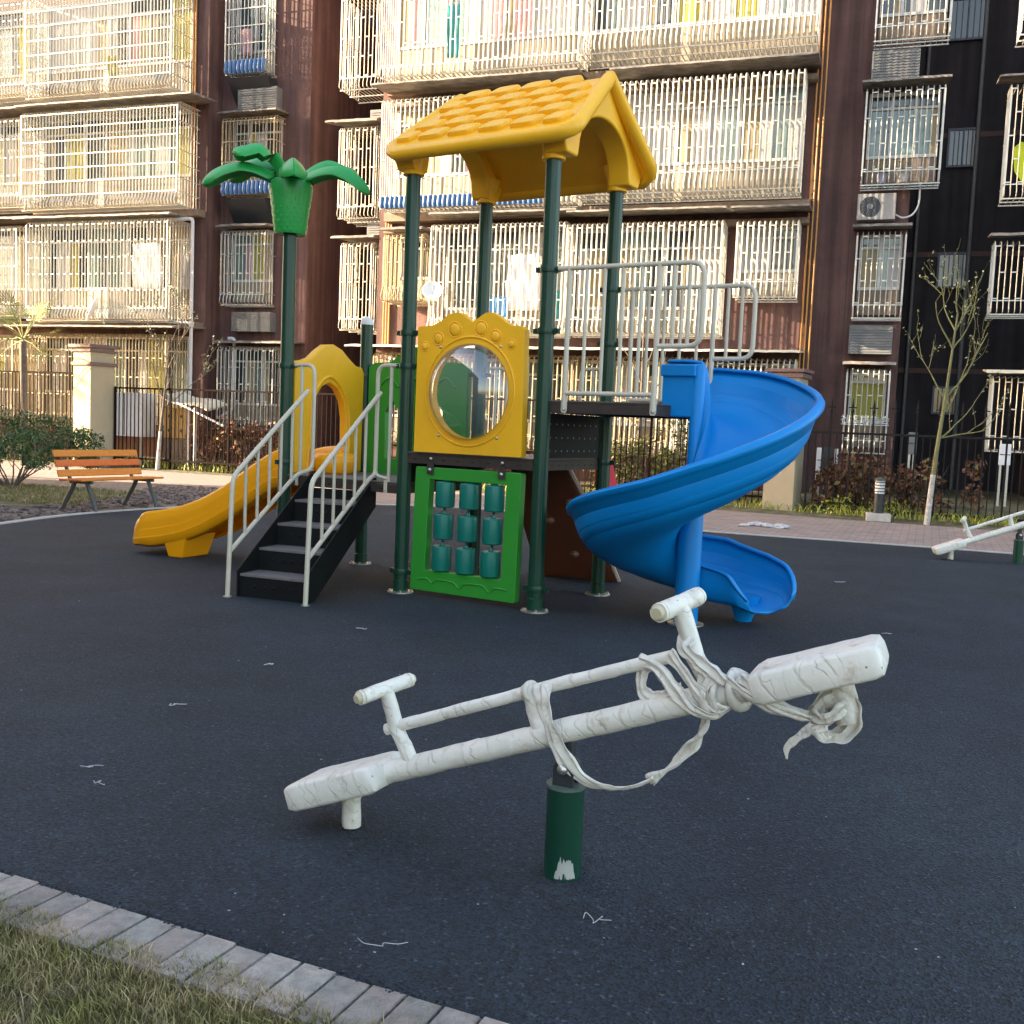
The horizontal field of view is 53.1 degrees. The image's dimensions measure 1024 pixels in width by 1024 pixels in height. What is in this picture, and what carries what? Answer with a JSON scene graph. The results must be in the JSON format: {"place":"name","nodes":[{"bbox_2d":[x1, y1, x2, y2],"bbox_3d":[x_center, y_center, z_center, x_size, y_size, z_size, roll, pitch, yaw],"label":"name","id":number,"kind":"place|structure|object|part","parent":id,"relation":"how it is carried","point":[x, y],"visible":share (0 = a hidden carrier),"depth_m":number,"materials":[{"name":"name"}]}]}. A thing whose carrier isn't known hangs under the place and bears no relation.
{"place":"outdoors","nodes":[
{"label":"outdoors","id":0,"kind":"place"},
{"bbox_2d":[0,0,385,460],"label":"apartment building","id":1,"kind":"structure","parent":0,"point":[101,173],"depth_m":25.89,"materials":[{"name":"beige paint"}]},
{"bbox_2d":[0,124,43,212],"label":"balcony window","id":2,"kind":"structure","parent":1,"relation":"in","point":[35,124],"depth_m":27.33,"materials":[{"name":"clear glass"}]},
{"bbox_2d":[0,335,43,418],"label":"balcony window","id":3,"kind":"structure","parent":1,"relation":"in","point":[14,341],"depth_m":27.78,"materials":[{"name":"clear glass"}]},
{"bbox_2d":[0,7,47,106],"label":"balcony window","id":4,"kind":"structure","parent":1,"relation":"in","point":[19,92],"depth_m":27.08,"materials":[{"name":"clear glass"}]},
{"bbox_2d":[0,228,47,317],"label":"balcony window","id":5,"kind":"structure","parent":1,"relation":"in","point":[18,232],"depth_m":27.51,"materials":[{"name":"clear glass"}]},
{"bbox_2d":[81,295,104,323],"bbox_3d":[-10.456,-5.061,25.538,0.578,0.723,0.478,5,6,33],"label":"satellite dish","id":6,"kind":"object","parent":1,"relation":"attached to","point":[92,308],"visible":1,"depth_m":25.40,"materials":[{"name":"white paint"}]},
{"bbox_2d":[108,55,118,79],"bbox_3d":[-9.941,-11.099,25.582,0.308,0.586,0.135,4,5,19],"label":"hanging cloth","id":7,"kind":"object","parent":1,"relation":"hanging from","point":[115,64],"visible":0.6,"depth_m":25.58,"materials":[{"name":"yellow fabric"}]},
{"bbox_2d":[46,336,188,424],"bbox_3d":[-10.334,-3.443,26.714,4.500,2.250,0.070,4,5,19],"label":"balcony window","id":8,"kind":"structure","parent":1,"relation":"in","point":[187,339],"depth_m":26.52,"materials":[{"name":"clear glass"}]},
{"bbox_2d":[45,111,190,208],"bbox_3d":[-10.132,-8.937,26.272,4.550,2.340,0.070,4,5,19],"label":"balcony window","id":9,"kind":"structure","parent":1,"relation":"in","point":[165,114],"depth_m":26.25,"materials":[{"name":"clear glass"}]},
{"bbox_2d":[50,223,189,319],"bbox_3d":[-10.164,-6.183,26.469,4.380,2.380,0.070,4,5,19],"label":"balcony window","id":10,"kind":"structure","parent":1,"relation":"in","point":[166,315],"depth_m":26.51,"materials":[{"name":"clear glass"}]},
{"bbox_2d":[49,0,193,101],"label":"balcony window","id":11,"kind":"structure","parent":1,"relation":"in","point":[109,1],"depth_m":25.99,"materials":[{"name":"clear glass"}]},
{"bbox_2d":[131,242,161,290],"bbox_3d":[-9.119,-6.145,25.634,0.916,1.197,0.141,4,5,19],"label":"hanging cloth","id":12,"kind":"object","parent":1,"relation":"hanging from","point":[148,266],"visible":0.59,"depth_m":25.64,"materials":[{"name":"white fabric"}]},
{"bbox_2d":[241,28,252,55],"bbox_3d":[-6.551,-11.597,25.291,0.373,0.671,0.108,4,5,19],"label":"hanging shirt","id":13,"kind":"object","parent":1,"relation":"hanging from","point":[244,40],"visible":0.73,"depth_m":25.28,"materials":[{"name":"pink fabric"}]},
{"bbox_2d":[232,232,273,301],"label":"balcony window","id":14,"kind":"structure","parent":1,"relation":"in","point":[253,236],"depth_m":25.87,"materials":[{"name":"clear glass"}]},
{"bbox_2d":[229,347,280,425],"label":"balcony window","id":15,"kind":"structure","parent":1,"relation":"in","point":[246,353],"depth_m":26.06,"materials":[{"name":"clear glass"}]},
{"bbox_2d":[237,0,276,75],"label":"balcony window","id":16,"kind":"structure","parent":1,"relation":"in","point":[240,2],"depth_m":25.39,"materials":[{"name":"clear glass"}]},
{"bbox_2d":[234,119,283,193],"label":"balcony window","id":17,"kind":"structure","parent":1,"relation":"in","point":[266,122],"depth_m":25.57,"materials":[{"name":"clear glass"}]},
{"bbox_2d":[0,888,426,1023],"bbox_3d":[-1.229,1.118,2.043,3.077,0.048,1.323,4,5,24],"label":"grass","id":18,"kind":"structure","parent":0,"point":[12,954],"depth_m":2.38,"materials":[{"name":"green plant"}]},
{"bbox_2d":[0,461,1016,1009],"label":"ground","id":19,"kind":"structure","parent":0,"point":[100,485],"depth_m":18.48,"materials":[{"name":"brown soil"}]},
{"bbox_2d":[0,481,142,507],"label":"grass patch","id":20,"kind":"object","parent":19,"relation":"on","point":[23,488],"depth_m":15.99,"materials":[{"name":"green plant"}]},
{"bbox_2d":[0,405,107,486],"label":"shrub","id":21,"kind":"object","parent":20,"relation":"on","point":[19,436],"visible":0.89,"depth_m":17.12,"materials":[{"name":"green plant"}]},
{"bbox_2d":[52,450,163,511],"bbox_3d":[-5.588,-0.441,14.272,0.691,0.825,1.480,5,5,25],"label":"park bench","id":22,"kind":"object","parent":19,"relation":"on","point":[87,482],"visible":1,"depth_m":14.24,"materials":[{"name":"orange wood"}]},
{"bbox_2d":[116,392,155,465],"bbox_3d":[-9.290,-1.993,25.029,1.023,1.822,0.510,4,5,19],"label":"sign","id":23,"kind":"object","parent":19,"relation":"on","point":[140,416],"visible":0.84,"depth_m":24.74,"materials":[{"name":"white metal"}]},
{"bbox_2d":[0,484,319,521],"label":"soil clods","id":24,"kind":"object","parent":19,"relation":"on","point":[87,506],"visible":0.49,"depth_m":15.35,"materials":[{"name":"grey soil"}]},
{"bbox_2d":[164,407,197,465],"bbox_3d":[-8.051,-1.771,24.884,0.700,1.505,0.403,4,5,19],"label":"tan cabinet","id":25,"kind":"object","parent":19,"relation":"on","point":[180,433],"visible":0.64,"depth_m":24.72,"materials":[{"name":"wood"}]},
{"bbox_3d":[-8.262,-2.155,24.733,0.322,0.674,0.031,4,5,19],"label":"door","id":26,"kind":"part","parent":25,"relation":"part of","materials":[{"name":"wood"}]},
{"bbox_3d":[-7.931,-2.132,24.620,0.322,0.674,0.031,4,5,19],"label":"door","id":27,"kind":"part","parent":25,"relation":"part of","materials":[{"name":"wood"}]},
{"bbox_2d":[0,872,507,1023],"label":"kerb","id":28,"kind":"structure","parent":19,"relation":"on","point":[351,999],"depth_m":2.51,"materials":[{"name":"brick"}]},
{"bbox_2d":[0,869,517,1023],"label":"rubber crumbs","id":29,"kind":"object","parent":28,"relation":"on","point":[205,932],"visible":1,"depth_m":2.59,"materials":[{"name":"black rubber"}]},
{"bbox_2d":[325,0,1023,496],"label":"apartment building","id":30,"kind":"structure","parent":19,"relation":"on","point":[775,132],"depth_m":21.72,"materials":[{"name":"beige paint"}]},
{"bbox_2d":[400,239,434,301],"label":"balcony window","id":31,"kind":"structure","parent":30,"relation":"in","point":[402,242],"depth_m":23.72,"materials":[{"name":"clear glass"}]},
{"bbox_2d":[388,357,470,440],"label":"balcony window","id":32,"kind":"structure","parent":30,"relation":"in","point":[452,359],"depth_m":24.14,"materials":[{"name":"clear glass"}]},
{"bbox_2d":[422,280,441,302],"bbox_3d":[-1.753,-4.856,22.538,0.378,0.460,0.446,-2,6,-41],"label":"satellite dish","id":33,"kind":"object","parent":30,"relation":"attached to","point":[431,289],"visible":1,"depth_m":22.58,"materials":[{"name":"white paint"}]},
{"bbox_2d":[447,4,460,57],"bbox_3d":[-1.292,-10.605,22.619,0.331,1.140,0.141,4,5,19],"label":"hanging cloth","id":34,"kind":"object","parent":30,"relation":"hanging from","point":[453,30],"visible":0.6,"depth_m":22.61,"materials":[{"name":"teal fabric"}]},
{"bbox_2d":[396,108,582,210],"bbox_3d":[-0.531,-7.989,23.008,4.490,2.290,0.070,4,5,19],"label":"balcony window","id":35,"kind":"structure","parent":30,"relation":"in","point":[426,109],"depth_m":23.40,"materials":[{"name":"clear glass"}]},
{"bbox_2d":[397,0,588,81],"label":"balcony window","id":36,"kind":"structure","parent":30,"relation":"in","point":[402,1],"depth_m":22.81,"materials":[{"name":"white metal"}]},
{"bbox_2d":[489,296,506,316],"bbox_3d":[-0.289,-4.503,22.684,0.436,0.551,0.141,4,5,19],"label":"hanging cloth","id":37,"kind":"object","parent":30,"relation":"hanging from","point":[500,306],"visible":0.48,"depth_m":22.67,"materials":[{"name":"blue fabric"}]},
{"bbox_2d":[444,231,565,332],"bbox_3d":[-0.107,-5.188,23.051,2.990,2.300,0.070,4,5,19],"label":"balcony window","id":38,"kind":"structure","parent":30,"relation":"in","point":[536,232],"depth_m":23.15,"materials":[{"name":"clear glass"}]},
{"bbox_2d":[505,253,539,310],"bbox_3d":[0.243,-5.038,22.464,0.811,1.250,0.141,4,5,19],"label":"hanging cloth","id":39,"kind":"object","parent":30,"relation":"hanging from","point":[524,283],"visible":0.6,"depth_m":22.46,"materials":[{"name":"white fabric"}]},
{"bbox_2d":[484,358,575,447],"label":"balcony window","id":40,"kind":"structure","parent":30,"relation":"in","point":[488,359],"depth_m":23.09,"materials":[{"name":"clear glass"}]},
{"bbox_2d":[556,291,563,319],"bbox_3d":[1.034,-4.501,22.227,0.244,0.648,0.141,4,5,19],"label":"hanging cloth","id":41,"kind":"object","parent":30,"relation":"hanging from","point":[557,305],"visible":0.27,"depth_m":22.24,"materials":[{"name":"green fabric"}]},
{"bbox_2d":[582,360,669,453],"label":"balcony window","id":42,"kind":"structure","parent":30,"relation":"in","point":[589,361],"depth_m":22.32,"materials":[{"name":"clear glass"}]},
{"bbox_2d":[575,227,720,333],"bbox_3d":[2.938,-4.958,22.011,3.180,2.220,0.070,4,5,19],"label":"balcony window","id":43,"kind":"structure","parent":30,"relation":"in","point":[703,228],"depth_m":21.97,"materials":[{"name":"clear glass"}]},
{"bbox_2d":[585,83,802,203],"bbox_3d":[3.784,-7.691,21.533,4.550,2.290,0.070,4,5,19],"label":"balcony window","id":44,"kind":"structure","parent":30,"relation":"in","point":[783,86],"depth_m":21.33,"materials":[{"name":"white glass"}]},
{"bbox_2d":[591,0,817,69],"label":"balcony window","id":45,"kind":"structure","parent":30,"relation":"in","point":[813,26],"depth_m":21.34,"materials":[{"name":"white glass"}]},
{"bbox_2d":[677,362,793,454],"bbox_3d":[4.715,-2.129,21.587,2.400,2.000,0.070,4,5,19],"label":"balcony window","id":46,"kind":"structure","parent":30,"relation":"in","point":[715,364],"depth_m":21.52,"materials":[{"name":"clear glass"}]},
{"bbox_2d":[740,227,796,295],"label":"balcony window","id":47,"kind":"structure","parent":30,"relation":"in","point":[761,228],"depth_m":21.16,"materials":[{"name":"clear glass"}]},
{"bbox_2d":[841,415,888,425],"bbox_3d":[7.156,-1.863,20.790,0.938,0.200,0.016,4,5,19],"label":"window sign","id":48,"kind":"object","parent":30,"relation":"attached to","point":[842,419],"visible":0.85,"depth_m":20.78,"materials":[{"name":"white metal"}]},
{"bbox_2d":[846,369,886,447],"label":"balcony window","id":49,"kind":"structure","parent":30,"relation":"in","point":[860,374],"depth_m":21.31,"materials":[{"name":"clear glass"}]},
{"bbox_2d":[855,234,902,314],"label":"balcony window","id":50,"kind":"structure","parent":30,"relation":"in","point":[892,236],"depth_m":21.06,"materials":[{"name":"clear glass"}]},
{"bbox_2d":[874,162,888,183],"bbox_3d":[7.447,-6.846,20.631,0.304,0.474,0.245,2,5,0],"label":"potted plant","id":51,"kind":"object","parent":30,"relation":"on","point":[880,178],"visible":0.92,"depth_m":20.57,"materials":[{"name":"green plant"}]},
{"bbox_2d":[856,182,920,222],"bbox_3d":[7.612,-6.272,20.713,1.195,0.750,0.295,4,5,19],"label":"air conditioner","id":52,"kind":"object","parent":30,"relation":"attached to","point":[879,207],"visible":1,"depth_m":20.67,"materials":[{"name":"metal"}]},
{"bbox_2d":[864,90,941,184],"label":"balcony window","id":53,"kind":"structure","parent":30,"relation":"in","point":[925,93],"depth_m":20.75,"materials":[{"name":"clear glass"}]},
{"bbox_2d":[896,157,910,182],"bbox_3d":[7.826,-6.853,20.502,0.352,0.540,0.291,2,5,0],"label":"potted plant","id":54,"kind":"object","parent":30,"relation":"on","point":[902,178],"visible":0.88,"depth_m":20.43,"materials":[{"name":"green plant"}]},
{"bbox_2d":[878,0,947,43],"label":"balcony window","id":55,"kind":"structure","parent":30,"relation":"in","point":[891,2],"depth_m":20.56,"materials":[{"name":"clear glass"}]},
{"bbox_2d":[762,368,813,510],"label":"gate pillar","id":56,"kind":"structure","parent":19,"relation":"on","point":[784,486],"depth_m":18.68,"materials":[{"name":"beige paint"}]},
{"bbox_2d":[983,0,1023,496],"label":"apartment building","id":57,"kind":"structure","parent":19,"relation":"on","point":[1011,78],"depth_m":19.87,"materials":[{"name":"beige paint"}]},
{"bbox_2d":[1013,142,1023,180],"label":"hanging jacket","id":58,"kind":"object","parent":57,"relation":"hanging from","point":[1021,162],"visible":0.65,"depth_m":19.84,"materials":[{"name":"fabric"}]},
{"bbox_2d":[0,505,1023,1023],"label":"playground surface","id":59,"kind":"object","parent":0,"point":[812,879],"visible":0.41,"depth_m":3.86,"materials":[{"name":"black rubber"}]},
{"bbox_2d":[358,938,407,945],"bbox_3d":[-0.338,1.115,2.654,0.135,0.006,0.030,3,5,6],"label":"thread","id":60,"kind":"object","parent":59,"relation":"on","point":[382,943],"visible":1,"depth_m":2.65,"materials":[{"name":"white fabric"}]},
{"bbox_2d":[133,71,824,626],"bbox_3d":[-0.713,-1.385,8.397,6.402,4.053,2.645,4,5,20],"label":"playground set","id":61,"kind":"object","parent":59,"relation":"on","point":[551,145],"visible":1,"depth_m":7.88,"materials":[{"name":"green paint"}]},
{"bbox_2d":[0,503,1023,554],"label":"concrete edging","id":62,"kind":"object","parent":59,"relation":"on","point":[35,518],"visible":0.34,"depth_m":13.77,"materials":[{"name":"grey concrete"}]},
{"bbox_2d":[284,587,888,881],"bbox_3d":[0.141,0.652,3.108,1.839,0.905,0.257,4,5,23],"label":"seesaw","id":63,"kind":"object","parent":59,"relation":"on","point":[833,673],"visible":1,"depth_m":3.02,"materials":[{"name":"white paint"}]},
{"bbox_2d":[583,912,610,923],"bbox_3d":[0.234,1.123,2.828,0.078,0.007,0.048,4,5,17],"label":"thread","id":64,"kind":"object","parent":59,"relation":"on","point":[593,919],"visible":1,"depth_m":2.83,"materials":[{"name":"white fabric"}]},
{"bbox_2d":[227,646,1015,964],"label":"crumbs","id":65,"kind":"object","parent":59,"relation":"on","point":[477,904],"visible":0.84,"depth_m":2.77,"materials":[{"name":"white plastic"}]},
{"bbox_2d":[931,511,1023,563],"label":"seesaw","id":66,"kind":"object","parent":59,"relation":"on","point":[949,547],"visible":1,"depth_m":12.09,"materials":[{"name":"white paint"}]},
{"bbox_2d":[0,461,1023,552],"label":"path","id":67,"kind":"structure","parent":0,"point":[835,529],"depth_m":16.53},
{"bbox_2d":[0,285,65,464],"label":"tree","id":68,"kind":"object","parent":67,"relation":"on","point":[23,370],"visible":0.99,"depth_m":24.03,"materials":[{"name":"grey plant"}]},
{"bbox_2d":[738,521,790,528],"bbox_3d":[3.871,0.213,15.677,0.691,0.092,0.578,5,5,30],"label":"crumpled plastic","id":69,"kind":"object","parent":67,"relation":"on","point":[768,525],"visible":0.97,"depth_m":15.63,"materials":[{"name":"white plastic"}]},
{"bbox_2d":[1,450,1023,531],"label":"planting strip","id":70,"kind":"object","parent":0,"point":[990,505],"visible":0.17,"depth_m":19.22,"materials":[{"name":"green plant"}]},
{"bbox_2d":[0,370,72,461],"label":"fence","id":71,"kind":"object","parent":70,"relation":"on","point":[40,372],"visible":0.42,"depth_m":25.48,"materials":[{"name":"metal"}]},
{"bbox_2d":[68,344,119,466],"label":"gate pillar","id":72,"kind":"structure","parent":70,"relation":"on","point":[94,365],"depth_m":24.50,"materials":[{"name":"beige paint"}]},
{"bbox_2d":[126,272,221,469],"bbox_3d":[-7.999,-3.340,24.216,2.159,4.751,1.171,-1,6,-33],"label":"tree","id":73,"kind":"object","parent":70,"relation":"on","point":[158,458],"visible":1,"depth_m":24.20,"materials":[{"name":"grey plant"}]},
{"bbox_2d":[161,391,227,467],"bbox_3d":[-7.380,-1.964,24.414,1.759,1.820,0.826,4,5,19],"label":"lean to roof","id":74,"kind":"object","parent":70,"relation":"on","point":[197,403],"visible":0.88,"depth_m":24.16,"materials":[{"name":"white metal"}]},
{"bbox_2d":[181,414,278,469],"bbox_3d":[-6.206,-1.571,24.145,3.579,1.483,1.052,4,5,19],"label":"shrub","id":75,"kind":"object","parent":70,"relation":"on","point":[234,443],"visible":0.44,"depth_m":24.22,"materials":[{"name":"brown plant"}]},
{"bbox_2d":[388,277,473,408],"bbox_3d":[-1.744,-3.074,23.350,2.341,4.868,1.101,3,5,6],"label":"tree","id":76,"kind":"object","parent":70,"relation":"on","point":[419,312],"visible":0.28,"depth_m":23.30,"materials":[{"name":"brown plant"}]},
{"bbox_2d":[113,386,762,502],"bbox_3d":[-2.420,-1.537,22.059,15.528,1.960,0.044,4,5,21],"label":"fence","id":77,"kind":"object","parent":70,"relation":"on","point":[758,496],"visible":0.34,"depth_m":23.67,"materials":[{"name":"black metal"}]},
{"bbox_2d":[3,452,1018,526],"bbox_3d":[1.345,-0.453,20.772,32.604,0.200,1.797,4,5,23],"label":"ground cover","id":78,"kind":"object","parent":70,"relation":"on","point":[902,516],"visible":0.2,"depth_m":18.14,"materials":[{"name":"yellow plant"}]},
{"bbox_2d":[583,420,687,492],"bbox_3d":[3.055,-0.982,20.225,3.629,1.786,1.750,4,5,20],"label":"shrub","id":79,"kind":"object","parent":70,"relation":"on","point":[658,464],"visible":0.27,"depth_m":20.41,"materials":[{"name":"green plant"}]},
{"bbox_2d":[589,252,694,479],"bbox_3d":[2.724,-2.784,21.165,2.243,5.012,1.395,2,5,0],"label":"tree","id":80,"kind":"object","parent":70,"relation":"on","point":[642,363],"visible":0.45,"depth_m":20.78,"materials":[{"name":"brown plant"}]},
{"bbox_2d":[815,448,821,498],"bbox_3d":[5.854,-0.623,19.621,0.103,1.214,0.066,4,5,14],"label":"slatted panel","id":81,"kind":"object","parent":70,"relation":"on","point":[818,458],"visible":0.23,"depth_m":19.57,"materials":[{"name":"white plastic"}]},
{"bbox_2d":[822,448,832,496],"bbox_3d":[6.054,-0.626,19.721,0.162,1.221,0.066,4,5,14],"label":"dark panel","id":82,"kind":"object","parent":70,"relation":"on","point":[826,456],"visible":0.36,"depth_m":19.67,"materials":[{"name":"stone"}]},
{"bbox_2d":[833,449,837,478],"bbox_3d":[6.178,-0.607,19.622,0.060,1.209,0.066,4,5,14],"label":"thin panel","id":83,"kind":"object","parent":70,"relation":"on","point":[836,457],"visible":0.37,"depth_m":19.56,"materials":[{"name":"white plastic"}]},
{"bbox_2d":[815,492,909,513],"bbox_3d":[6.257,-0.026,18.297,1.638,0.639,0.637,4,5,18],"label":"shrub","id":84,"kind":"object","parent":70,"relation":"on","point":[850,501],"visible":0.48,"depth_m":18.30,"materials":[{"name":"green plant"}]},
{"bbox_2d":[865,477,890,521],"bbox_3d":[6.365,-0.225,17.770,0.400,0.765,0.360,4,5,15],"label":"bollard light","id":85,"kind":"object","parent":70,"relation":"on","point":[877,514],"visible":0.98,"depth_m":17.68,"materials":[{"name":"metal"}]},
{"bbox_2d":[809,447,987,512],"bbox_3d":[7.029,-0.451,18.707,3.072,1.409,1.262,4,5,18],"label":"shrub","id":86,"kind":"object","parent":70,"relation":"on","point":[923,484],"visible":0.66,"depth_m":18.63,"materials":[{"name":"brown plant"}]},
{"bbox_2d":[907,432,917,492],"bbox_3d":[7.925,-0.789,20.394,0.166,1.588,0.046,4,5,14],"label":"notice","id":87,"kind":"object","parent":70,"relation":"on","point":[911,445],"visible":0.49,"depth_m":20.34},
{"bbox_2d":[804,398,1023,522],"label":"fence","id":88,"kind":"object","parent":70,"relation":"on","point":[960,437],"visible":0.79,"depth_m":17.82,"materials":[{"name":"black metal"}]},
{"bbox_2d":[903,240,1010,524],"bbox_3d":[7.482,-2.132,17.276,1.585,4.742,1.199,7,6,43],"label":"tree","id":89,"kind":"object","parent":70,"relation":"on","point":[927,515],"visible":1,"depth_m":17.19,"materials":[{"name":"beige plant"}]},
{"bbox_2d":[996,444,1011,506],"bbox_3d":[9.388,-0.585,19.613,0.209,1.429,0.066,4,5,14],"label":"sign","id":90,"kind":"object","parent":70,"relation":"on","point":[1002,449],"visible":0.75,"depth_m":19.57,"materials":[{"name":"plastic"}]}
]}

